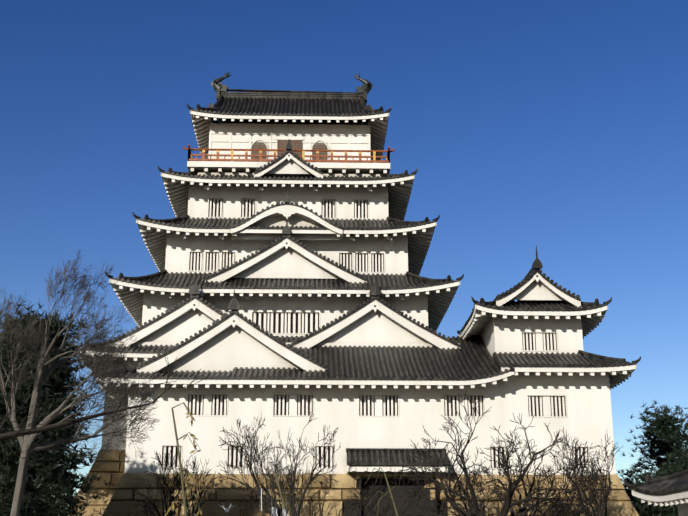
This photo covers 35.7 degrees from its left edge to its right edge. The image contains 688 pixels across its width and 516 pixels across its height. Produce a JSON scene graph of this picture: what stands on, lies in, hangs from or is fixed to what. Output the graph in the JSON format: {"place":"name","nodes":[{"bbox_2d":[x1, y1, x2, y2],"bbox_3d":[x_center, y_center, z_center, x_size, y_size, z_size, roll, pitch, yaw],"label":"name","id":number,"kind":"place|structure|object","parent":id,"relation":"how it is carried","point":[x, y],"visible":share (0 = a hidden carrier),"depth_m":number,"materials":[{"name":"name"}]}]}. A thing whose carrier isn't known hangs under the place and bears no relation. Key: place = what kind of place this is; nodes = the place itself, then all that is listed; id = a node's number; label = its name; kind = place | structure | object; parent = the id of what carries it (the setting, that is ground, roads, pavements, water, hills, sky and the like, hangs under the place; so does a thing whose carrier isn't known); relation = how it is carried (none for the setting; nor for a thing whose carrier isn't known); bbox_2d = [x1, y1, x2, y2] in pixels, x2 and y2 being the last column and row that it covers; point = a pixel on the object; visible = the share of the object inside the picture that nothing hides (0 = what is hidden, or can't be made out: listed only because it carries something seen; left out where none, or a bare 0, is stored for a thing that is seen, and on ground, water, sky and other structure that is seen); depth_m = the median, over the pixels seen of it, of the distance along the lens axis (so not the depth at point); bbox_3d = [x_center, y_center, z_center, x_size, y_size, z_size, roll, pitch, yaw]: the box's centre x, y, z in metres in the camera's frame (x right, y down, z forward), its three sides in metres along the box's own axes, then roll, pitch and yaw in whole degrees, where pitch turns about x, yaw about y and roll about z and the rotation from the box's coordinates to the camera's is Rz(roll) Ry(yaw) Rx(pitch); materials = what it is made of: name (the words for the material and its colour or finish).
{"place":"outdoors","nodes":[
{"label":"outdoors","id":0,"kind":"place"},
{"bbox_2d":[0,0,687,506],"label":"sky","id":1,"kind":"structure","parent":0,"point":[557,127],"materials":[{"name":"blue"}]},
{"bbox_2d":[81,110,636,474],"bbox_3d":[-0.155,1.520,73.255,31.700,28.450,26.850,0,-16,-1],"label":"castle walls","id":2,"kind":"structure","parent":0,"point":[228,344],"depth_m":62.26,"materials":[{"name":"white paint"}]},
{"bbox_2d":[162,142,585,467],"bbox_3d":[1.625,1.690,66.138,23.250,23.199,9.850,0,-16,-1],"label":"barred windows","id":3,"kind":"structure","parent":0,"point":[274,327],"depth_m":61.55,"materials":[{"name":"black wood"}]},
{"label":"ground","id":4,"kind":"structure","parent":0,"visible":0},
{"bbox_2d":[0,249,159,515],"bbox_3d":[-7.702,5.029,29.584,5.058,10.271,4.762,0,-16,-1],"label":"bare tree","id":5,"kind":"object","parent":4,"relation":"on","point":[27,441],"visible":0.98,"depth_m":29.54,"materials":[{"name":"brown plant"}]},
{"bbox_2d":[148,402,398,515],"bbox_3d":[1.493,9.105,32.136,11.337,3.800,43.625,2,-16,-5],"label":"plant stems","id":6,"kind":"object","parent":4,"relation":"on","point":[184,503],"visible":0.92,"depth_m":11.41,"materials":[{"name":"yellow"}]},
{"bbox_2d":[165,406,201,515],"bbox_3d":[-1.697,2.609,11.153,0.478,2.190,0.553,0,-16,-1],"label":"plant leaves","id":7,"kind":"object","parent":6,"relation":"attached to","point":[187,480],"visible":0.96,"depth_m":11.32,"materials":[{"name":"yellow plant"}]},
{"bbox_2d":[261,489,288,515],"bbox_3d":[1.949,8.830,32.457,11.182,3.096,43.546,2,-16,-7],"label":"white tanzaku","id":8,"kind":"object","parent":4,"relation":"on","point":[274,511],"visible":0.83,"depth_m":11.41,"materials":[{"name":"white paper"}]},
{"bbox_2d":[0,329,686,515],"bbox_3d":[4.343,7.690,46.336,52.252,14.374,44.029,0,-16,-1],"label":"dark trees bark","id":9,"kind":"object","parent":4,"relation":"on","point":[473,506],"visible":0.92,"depth_m":52.45,"materials":[{"name":"brown plant"}]},
{"bbox_2d":[0,301,687,515],"bbox_3d":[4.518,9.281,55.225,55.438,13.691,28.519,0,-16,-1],"label":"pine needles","id":10,"kind":"object","parent":9,"relation":"attached to","point":[59,487],"visible":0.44,"depth_m":44.12,"materials":[{"name":"green plant"}]},
{"bbox_2d":[68,449,638,515],"bbox_3d":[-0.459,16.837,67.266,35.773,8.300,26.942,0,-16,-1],"label":"stone base","id":11,"kind":"object","parent":4,"relation":"on","point":[330,503],"visible":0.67,"depth_m":57.02,"materials":[{"name":"beige stone"}]},
{"bbox_2d":[95,457,628,515],"bbox_3d":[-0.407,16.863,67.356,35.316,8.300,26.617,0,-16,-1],"label":"stone base joints","id":12,"kind":"object","parent":11,"relation":"attached to","point":[355,509],"visible":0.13,"depth_m":56.99,"materials":[{"name":"black"}]},
{"bbox_2d":[92,98,686,492],"bbox_3d":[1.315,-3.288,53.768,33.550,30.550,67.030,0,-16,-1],"label":"keep roof tile pans","id":13,"kind":"object","parent":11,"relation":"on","point":[298,121],"visible":0.1,"depth_m":64.28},
{"bbox_2d":[183,144,394,162],"bbox_3d":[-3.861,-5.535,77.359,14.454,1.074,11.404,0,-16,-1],"label":"balcony","id":14,"kind":"structure","parent":13,"relation":"attached to","point":[260,156],"depth_m":72.27,"materials":[{"name":"paint"}]},
{"bbox_2d":[188,150,389,162],"bbox_3d":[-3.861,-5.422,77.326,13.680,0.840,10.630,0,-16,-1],"label":"balcony railing","id":15,"kind":"object","parent":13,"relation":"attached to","point":[303,154],"visible":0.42,"depth_m":72.30,"materials":[{"name":"paint"}]},
{"bbox_2d":[252,140,326,159],"bbox_3d":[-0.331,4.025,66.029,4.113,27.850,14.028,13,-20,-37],"label":"doors","id":16,"kind":"structure","parent":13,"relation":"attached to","point":[295,144],"depth_m":73.76,"materials":[{"name":"brown wood"}]},
{"bbox_2d":[72,89,640,465],"bbox_3d":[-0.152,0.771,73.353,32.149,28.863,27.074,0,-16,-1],"label":"roof ridge tiles","id":17,"kind":"object","parent":13,"relation":"on","point":[234,304],"visible":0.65,"depth_m":64.64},
{"bbox_2d":[212,72,372,94],"bbox_3d":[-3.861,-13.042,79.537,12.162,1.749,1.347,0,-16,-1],"label":"roof ornaments","id":18,"kind":"object","parent":17,"relation":"on","point":[367,86],"visible":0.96,"depth_m":79.30,"materials":[{"name":"brown metal"}]},
{"bbox_2d":[632,490,687,515],"bbox_3d":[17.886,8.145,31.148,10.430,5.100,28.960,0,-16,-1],"label":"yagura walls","id":19,"kind":"structure","parent":4,"relation":"on","point":[680,499],"depth_m":42.79,"materials":[{"name":"white paint"}]},
{"bbox_2d":[623,469,687,494],"bbox_3d":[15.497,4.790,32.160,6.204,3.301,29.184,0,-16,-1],"label":"roof edge tiles","id":20,"kind":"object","parent":19,"relation":"on","point":[677,481],"depth_m":43.94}
]}

